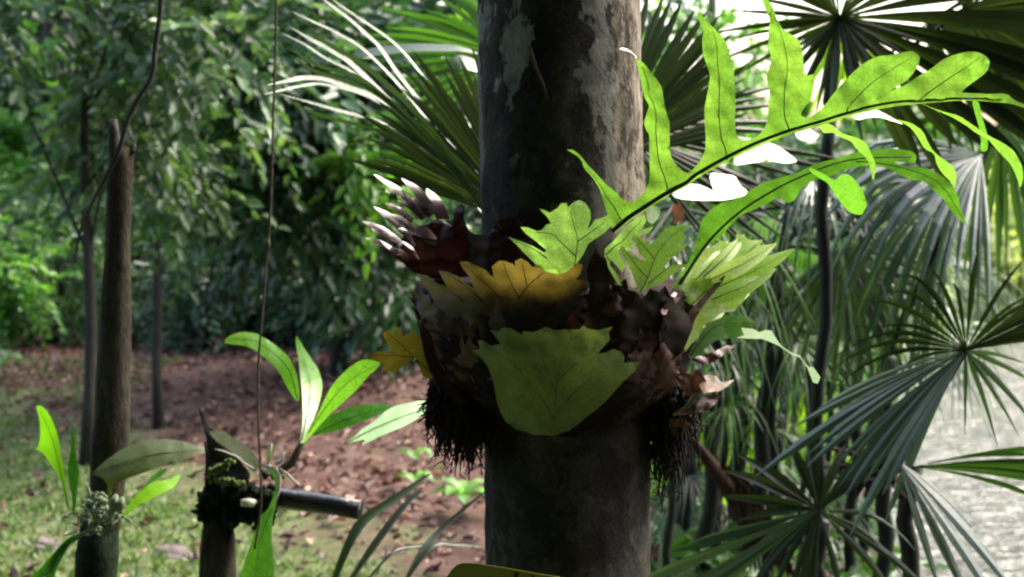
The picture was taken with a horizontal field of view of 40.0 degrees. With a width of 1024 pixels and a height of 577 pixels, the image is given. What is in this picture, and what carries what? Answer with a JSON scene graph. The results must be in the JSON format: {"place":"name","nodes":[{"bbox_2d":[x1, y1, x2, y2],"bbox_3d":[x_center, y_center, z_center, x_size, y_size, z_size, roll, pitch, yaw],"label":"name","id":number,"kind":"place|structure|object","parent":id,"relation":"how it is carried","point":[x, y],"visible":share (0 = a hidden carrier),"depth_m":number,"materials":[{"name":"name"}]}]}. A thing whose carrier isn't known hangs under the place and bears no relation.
{"place":"outdoors","nodes":[
{"label":"outdoors","id":0,"kind":"place"},
{"bbox_2d":[253,0,276,548],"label":"vine","id":1,"kind":"object","parent":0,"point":[266,262],"visible":1,"depth_m":2.70,"materials":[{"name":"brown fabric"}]},
{"bbox_2d":[0,7,1023,576],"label":"ground","id":2,"kind":"structure","parent":0,"point":[332,547],"depth_m":7.16,"materials":[{"name":"brown soil"}]},
{"bbox_2d":[0,349,29,378],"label":"seedling","id":3,"kind":"object","parent":2,"relation":"on","point":[5,357],"visible":1,"depth_m":10.29,"materials":[{"name":"plant"}]},
{"bbox_2d":[0,209,82,348],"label":"bush","id":4,"kind":"object","parent":2,"relation":"on","point":[18,271],"visible":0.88,"depth_m":11.80,"materials":[{"name":"green plant"}]},
{"bbox_2d":[32,536,61,552],"bbox_3d":[-1.877,1.032,5.688,0.113,0.038,0.263,-3,6,-28],"label":"bark piece","id":5,"kind":"object","parent":2,"relation":"on","point":[51,541],"visible":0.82,"depth_m":5.68,"materials":[{"name":"beige wood"}]},
{"bbox_2d":[0,162,135,324],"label":"bush","id":6,"kind":"object","parent":2,"relation":"on","point":[19,218],"visible":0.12,"depth_m":13.39,"materials":[{"name":"green plant"}]},
{"bbox_2d":[0,201,144,347],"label":"bush","id":7,"kind":"object","parent":2,"relation":"on","point":[16,235],"visible":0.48,"depth_m":12.14,"materials":[{"name":"green plant"}]},
{"bbox_2d":[1,170,149,312],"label":"bush","id":8,"kind":"object","parent":2,"relation":"on","point":[48,196],"visible":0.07,"depth_m":13.72,"materials":[{"name":"green plant"}]},
{"bbox_2d":[0,0,208,310],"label":"understorey tree","id":9,"kind":"object","parent":2,"relation":"on","point":[23,161],"visible":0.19,"depth_m":14.78,"materials":[{"name":"green plant"}]},
{"bbox_2d":[74,119,135,576],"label":"wooden post","id":10,"kind":"object","parent":2,"relation":"on","point":[96,555],"visible":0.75,"depth_m":2.97,"materials":[{"name":"brown wood"}]},
{"bbox_2d":[31,406,204,576],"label":"orchid","id":11,"kind":"object","parent":10,"relation":"attached to","point":[138,458],"visible":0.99,"depth_m":2.92,"materials":[{"name":"green plant"}]},
{"bbox_2d":[74,0,163,261],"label":"climbing vine","id":12,"kind":"object","parent":10,"relation":"attached to","point":[144,89],"visible":1,"depth_m":2.90,"materials":[{"name":"brown plant"}]},
{"bbox_2d":[33,203,208,343],"bbox_3d":[-3.479,0.133,12.646,1.640,1.968,1.321,0,5,0],"label":"bush","id":13,"kind":"object","parent":2,"relation":"on","point":[136,323],"visible":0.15,"depth_m":12.47,"materials":[{"name":"green plant"}]},
{"bbox_2d":[63,190,235,327],"bbox_3d":[-3.387,-0.174,13.654,1.763,1.719,1.441,3,6,29],"label":"bush","id":14,"kind":"object","parent":2,"relation":"on","point":[141,260],"visible":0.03,"depth_m":13.35,"materials":[{"name":"green plant"}]},
{"bbox_2d":[12,0,303,429],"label":"sapling","id":15,"kind":"object","parent":2,"relation":"on","point":[158,419],"visible":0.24,"depth_m":8.35,"materials":[{"name":"green plant"}]},
{"bbox_2d":[70,80,260,295],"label":"understorey tree","id":16,"kind":"object","parent":2,"relation":"on","point":[134,257],"depth_m":14.71,"materials":[{"name":"green plant"}]},
{"bbox_2d":[153,544,193,563],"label":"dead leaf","id":17,"kind":"object","parent":2,"relation":"on","point":[177,548],"visible":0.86,"depth_m":5.58,"materials":[{"name":"beige plant"}]},
{"bbox_2d":[80,218,271,354],"bbox_3d":[-2.751,0.123,12.219,1.615,1.539,1.403,4,6,35],"label":"bush","id":18,"kind":"object","parent":2,"relation":"on","point":[188,312],"visible":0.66,"depth_m":11.95,"materials":[{"name":"green plant"}]},
{"bbox_2d":[0,0,361,465],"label":"sapling","id":19,"kind":"object","parent":2,"relation":"on","point":[163,174],"visible":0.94,"depth_m":7.13,"materials":[{"name":"green plant"}]},
{"bbox_2d":[145,189,254,313],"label":"bush","id":20,"kind":"object","parent":2,"relation":"on","point":[201,274],"visible":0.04,"depth_m":13.59,"materials":[{"name":"green plant"}]},
{"bbox_2d":[0,353,462,576],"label":"grass","id":21,"kind":"structure","parent":2,"relation":"on","point":[15,522],"depth_m":6.20,"materials":[{"name":"green plant"}]},
{"bbox_2d":[183,178,305,331],"bbox_3d":[-2.354,-0.139,13.111,1.530,2.282,1.224,-2,6,-25],"label":"bush","id":22,"kind":"object","parent":2,"relation":"on","point":[219,269],"visible":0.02,"depth_m":13.05,"materials":[{"name":"green plant"}]},
{"bbox_2d":[56,0,480,381],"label":"broadleaf tree","id":23,"kind":"object","parent":2,"relation":"on","point":[321,262],"visible":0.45,"depth_m":9.11,"materials":[{"name":"green plant"}]},
{"bbox_2d":[190,407,362,576],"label":"wooden post","id":24,"kind":"object","parent":2,"relation":"on","point":[228,500],"visible":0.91,"depth_m":2.87,"materials":[{"name":"brown wood"}]},
{"bbox_2d":[210,332,426,576],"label":"orchid","id":25,"kind":"object","parent":24,"relation":"attached to","point":[349,381],"visible":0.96,"depth_m":2.83,"materials":[{"name":"green plant"}]},
{"bbox_2d":[240,180,370,348],"bbox_3d":[-1.659,-0.062,12.139,1.470,2.037,1.287,0,5,0],"label":"bush","id":26,"kind":"object","parent":2,"relation":"on","point":[283,310],"visible":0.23,"depth_m":12.03,"materials":[{"name":"green plant"}]},
{"bbox_2d":[0,0,699,293],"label":"wooded slope","id":27,"kind":"structure","parent":2,"relation":"on","point":[475,216],"depth_m":16.00,"materials":[{"name":"green plant"}]},
{"bbox_2d":[292,220,426,351],"bbox_3d":[-1.182,0.093,12.009,1.485,1.803,1.323,0,5,0],"label":"bush","id":28,"kind":"object","parent":2,"relation":"on","point":[295,303],"visible":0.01,"depth_m":11.85,"materials":[{"name":"green plant"}]},
{"bbox_2d":[296,0,450,374],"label":"broadleaf tree","id":29,"kind":"object","parent":2,"relation":"on","point":[354,193],"visible":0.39,"depth_m":8.71,"materials":[{"name":"green plant"}]},
{"bbox_2d":[360,263,420,366],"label":"bush","id":30,"kind":"object","parent":2,"relation":"on","point":[388,327],"visible":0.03,"depth_m":10.96,"materials":[{"name":"green plant"}]},
{"bbox_2d":[323,185,480,254],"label":"bush","id":31,"kind":"object","parent":2,"relation":"on","point":[455,206],"visible":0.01,"depth_m":12.66,"materials":[{"name":"green plant"}]},
{"bbox_2d":[332,474,483,576],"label":"palm seedling","id":32,"kind":"object","parent":2,"relation":"on","point":[365,518],"visible":0.99,"depth_m":3.06,"materials":[{"name":"green palm leaf"}]},
{"bbox_2d":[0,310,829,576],"bbox_3d":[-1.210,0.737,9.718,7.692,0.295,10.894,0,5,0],"label":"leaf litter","id":33,"kind":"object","parent":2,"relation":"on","point":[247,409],"visible":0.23,"depth_m":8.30,"materials":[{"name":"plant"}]},
{"bbox_2d":[394,447,436,466],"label":"seedling","id":34,"kind":"object","parent":2,"relation":"on","point":[415,456],"visible":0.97,"depth_m":7.29,"materials":[{"name":"plant"}]},
{"bbox_2d":[394,470,436,491],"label":"seedling","id":35,"kind":"object","parent":2,"relation":"on","point":[411,477],"visible":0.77,"depth_m":6.59,"materials":[{"name":"plant"}]},
{"bbox_2d":[365,0,477,219],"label":"understorey tree","id":36,"kind":"object","parent":2,"relation":"on","point":[457,16],"visible":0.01,"depth_m":12.41,"materials":[{"name":"green plant"}]},
{"bbox_2d":[369,0,477,121],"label":"fan palm","id":37,"kind":"object","parent":2,"relation":"on","point":[449,24],"visible":0.26,"depth_m":4.50,"materials":[{"name":"green palm leaf"}]},
{"bbox_2d":[429,477,483,512],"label":"seedling","id":38,"kind":"object","parent":2,"relation":"on","point":[464,488],"visible":0.88,"depth_m":6.19,"materials":[{"name":"plant"}]},
{"bbox_2d":[266,0,848,260],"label":"fan palm","id":39,"kind":"object","parent":2,"relation":"on","point":[685,97],"visible":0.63,"depth_m":3.08,"materials":[{"name":"green palm leaf"},{"name":"bark"}]},
{"bbox_2d":[477,0,650,576],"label":"tree","id":40,"kind":"object","parent":2,"relation":"on","point":[557,80],"visible":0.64,"depth_m":2.21,"materials":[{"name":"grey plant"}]},
{"bbox_2d":[447,562,557,576],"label":"leaf","id":41,"kind":"object","parent":40,"relation":"attached to","point":[465,569],"visible":1,"depth_m":2.12,"materials":[{"name":"green plant"}]},
{"bbox_2d":[363,0,1023,511],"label":"oak leaf fern","id":42,"kind":"object","parent":40,"relation":"attached to","point":[513,338],"visible":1,"depth_m":2.12,"materials":[{"name":"green plant"}]},
{"bbox_2d":[650,407,753,517],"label":"fan palm","id":43,"kind":"object","parent":2,"relation":"on","point":[702,467],"visible":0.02,"depth_m":6.20,"materials":[{"name":"plant"}]},
{"bbox_2d":[646,170,780,244],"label":"bush","id":44,"kind":"object","parent":2,"relation":"on","point":[748,176],"visible":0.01,"depth_m":11.44,"materials":[{"name":"green plant"}]},
{"bbox_2d":[687,310,762,398],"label":"bush","id":45,"kind":"object","parent":2,"relation":"on","point":[756,364],"depth_m":8.07,"materials":[{"name":"green plant"}]},
{"bbox_2d":[650,201,801,503],"bbox_3d":[0.754,0.358,5.840,0.895,1.464,0.962,0,5,0],"label":"fan palm","id":46,"kind":"object","parent":2,"relation":"on","point":[685,220],"visible":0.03,"depth_m":5.64,"materials":[{"name":"plant"}]},
{"bbox_2d":[642,0,810,169],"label":"understorey tree","id":47,"kind":"object","parent":2,"relation":"on","point":[725,17],"visible":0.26,"depth_m":17.98,"materials":[{"name":"green plant"}]},
{"bbox_2d":[646,204,817,576],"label":"fan palm","id":48,"kind":"object","parent":2,"relation":"on","point":[667,542],"visible":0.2,"depth_m":4.15,"materials":[{"name":"plant"}]},
{"bbox_2d":[690,437,793,576],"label":"withered frond","id":49,"kind":"object","parent":48,"relation":"attached to","point":[728,483],"visible":0.48,"depth_m":4.06,"materials":[{"name":"plant"}]},
{"bbox_2d":[687,357,790,484],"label":"fan palm","id":50,"kind":"object","parent":2,"relation":"on","point":[752,423],"visible":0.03,"depth_m":6.59,"materials":[{"name":"plant"}]},
{"bbox_2d":[664,176,817,548],"bbox_3d":[0.960,0.325,5.664,1.215,1.552,1.122,-4,7,-42],"label":"fan palm","id":51,"kind":"object","parent":2,"relation":"on","point":[740,465],"visible":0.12,"depth_m":5.62,"materials":[{"name":"plant"}]},
{"bbox_2d":[646,180,844,567],"bbox_3d":[0.788,0.360,5.055,1.030,1.606,0.588,-4,6,-39],"label":"fan palm","id":52,"kind":"object","parent":2,"relation":"on","point":[724,461],"visible":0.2,"depth_m":5.06,"materials":[{"name":"plant"}]},
{"bbox_2d":[685,134,821,234],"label":"bush","id":53,"kind":"object","parent":2,"relation":"on","point":[767,173],"visible":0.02,"depth_m":12.28,"materials":[{"name":"green plant"}]},
{"bbox_2d":[650,323,899,576],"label":"fan palm","id":54,"kind":"object","parent":2,"relation":"on","point":[684,517],"visible":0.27,"depth_m":5.20,"materials":[{"name":"green palm leaf"},{"name":"bark"}]},
{"bbox_2d":[667,225,883,572],"bbox_3d":[0.796,0.489,4.715,1.325,1.407,0.839,-4,6,-39],"label":"fan palm","id":55,"kind":"object","parent":2,"relation":"on","point":[709,515],"visible":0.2,"depth_m":4.82,"materials":[{"name":"green palm leaf"},{"name":"bark"}]},
{"bbox_2d":[678,272,873,416],"bbox_3d":[1.509,0.445,8.826,1.544,1.289,1.378,0,5,0],"label":"bush","id":56,"kind":"object","parent":2,"relation":"on","point":[801,384],"depth_m":8.60,"materials":[{"name":"green plant"}]},
{"bbox_2d":[653,176,903,576],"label":"fan palm","id":57,"kind":"object","parent":2,"relation":"on","point":[787,221],"visible":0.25,"depth_m":4.60,"materials":[{"name":"plant"}]},
{"bbox_2d":[710,198,852,501],"bbox_3d":[1.100,0.343,6.156,0.696,1.526,1.054,-2,5,-19],"label":"fan palm","id":58,"kind":"object","parent":2,"relation":"on","point":[797,402],"visible":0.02,"depth_m":6.24,"materials":[{"name":"plant"}]},
{"bbox_2d":[651,408,916,576],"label":"fan palm","id":59,"kind":"object","parent":2,"relation":"on","point":[781,538],"visible":0.94,"depth_m":3.19,"materials":[{"name":"plant"}]},
{"bbox_2d":[651,172,925,497],"bbox_3d":[1.122,0.300,5.896,1.384,1.584,1.080,0,5,0],"label":"fan palm","id":60,"kind":"object","parent":2,"relation":"on","point":[781,446],"visible":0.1,"depth_m":5.84,"materials":[{"name":"plant"}]},
{"bbox_2d":[650,367,948,576],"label":"ground cover","id":61,"kind":"object","parent":2,"relation":"on","point":[680,537],"visible":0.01,"depth_m":5.23,"materials":[{"name":"green plant"}]},
{"bbox_2d":[751,376,850,479],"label":"fan palm","id":62,"kind":"object","parent":2,"relation":"on","point":[802,431],"visible":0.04,"depth_m":6.80,"materials":[{"name":"plant"}]},
{"bbox_2d":[650,197,994,576],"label":"fan palm","id":63,"kind":"object","parent":2,"relation":"on","point":[761,441],"visible":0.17,"depth_m":4.89,"materials":[{"name":"green palm leaf"},{"name":"bark"}]},
{"bbox_2d":[758,205,903,560],"bbox_3d":[1.183,0.404,5.824,1.001,1.506,0.622,-3,6,-29],"label":"fan palm","id":64,"kind":"object","parent":2,"relation":"on","point":[828,456],"visible":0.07,"depth_m":5.65,"materials":[{"name":"plant"}]},
{"bbox_2d":[644,100,1023,247],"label":"wood","id":65,"kind":"object","parent":2,"relation":"on","point":[845,147],"visible":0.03,"depth_m":31.21,"materials":[{"name":"green plant"}]},
{"bbox_2d":[731,205,938,576],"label":"fan palm","id":66,"kind":"object","parent":2,"relation":"on","point":[850,556],"visible":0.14,"depth_m":5.06,"materials":[{"name":"plant"}]},
{"bbox_2d":[763,202,907,334],"bbox_3d":[2.548,-0.066,12.086,1.528,1.530,1.465,0,5,0],"label":"bush","id":67,"kind":"object","parent":2,"relation":"on","point":[877,231],"depth_m":11.89,"materials":[{"name":"green plant"}]},
{"bbox_2d":[800,317,875,383],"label":"bush","id":68,"kind":"object","parent":2,"relation":"on","point":[840,360],"depth_m":9.70,"materials":[{"name":"green plant"}]},
{"bbox_2d":[802,167,901,240],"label":"bush","id":69,"kind":"object","parent":2,"relation":"on","point":[856,176],"visible":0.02,"depth_m":17.92,"materials":[{"name":"green plant"}]},
{"bbox_2d":[701,179,1004,544],"bbox_3d":[1.213,0.382,5.102,1.238,1.566,1.026,0,5,0],"label":"fan palm","id":70,"kind":"object","parent":2,"relation":"on","point":[802,488],"visible":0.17,"depth_m":4.90,"materials":[{"name":"plant"}]},
{"bbox_2d":[718,0,1023,574],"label":"fan palm","id":71,"kind":"object","parent":2,"relation":"on","point":[992,31],"visible":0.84,"depth_m":3.50,"materials":[{"name":"plant"}]},
{"bbox_2d":[734,254,1023,568],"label":"fan palm","id":72,"kind":"object","parent":2,"relation":"on","point":[864,546],"visible":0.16,"depth_m":5.54,"materials":[{"name":"plant"}]},
{"bbox_2d":[754,253,1023,576],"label":"fan palm","id":73,"kind":"object","parent":2,"relation":"on","point":[893,437],"visible":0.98,"depth_m":3.11,"materials":[{"name":"plant"}]},
{"bbox_2d":[863,339,918,404],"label":"bush","id":74,"kind":"object","parent":2,"relation":"on","point":[875,363],"visible":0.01,"depth_m":10.47,"materials":[{"name":"green plant"}]},
{"bbox_2d":[759,182,1023,549],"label":"fan palm","id":75,"kind":"object","parent":2,"relation":"on","point":[846,442],"visible":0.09,"depth_m":6.12,"materials":[{"name":"plant"}]},
{"bbox_2d":[767,124,1023,576],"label":"fan palm","id":76,"kind":"object","parent":2,"relation":"on","point":[972,176],"visible":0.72,"depth_m":4.25,"materials":[{"name":"plant"}]},
{"bbox_2d":[861,186,983,293],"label":"bush","id":77,"kind":"object","parent":2,"relation":"on","point":[959,283],"visible":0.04,"depth_m":17.02,"materials":[{"name":"green plant"}]},
{"bbox_2d":[886,162,1022,304],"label":"bush","id":78,"kind":"object","parent":2,"relation":"on","point":[1012,218],"visible":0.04,"depth_m":17.64,"materials":[{"name":"green plant"}]},
{"bbox_2d":[946,190,1023,323],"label":"bush","id":79,"kind":"object","parent":2,"relation":"on","point":[1006,271],"visible":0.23,"depth_m":16.18,"materials":[{"name":"green plant"}]},
{"bbox_2d":[1008,208,1023,275],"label":"bush","id":80,"kind":"object","parent":2,"relation":"on","point":[1011,228],"visible":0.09,"depth_m":17.70,"materials":[{"name":"green plant"}]},
{"bbox_2d":[640,0,996,154],"label":"sky","id":81,"kind":"structure","parent":0,"point":[741,60],"materials":[{"name":"white"}]},
{"bbox_2d":[890,340,1023,576],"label":"water","id":82,"kind":"structure","parent":0,"point":[993,514],"depth_m":8.58,"materials":[{"name":"grey liquid"}]}
]}

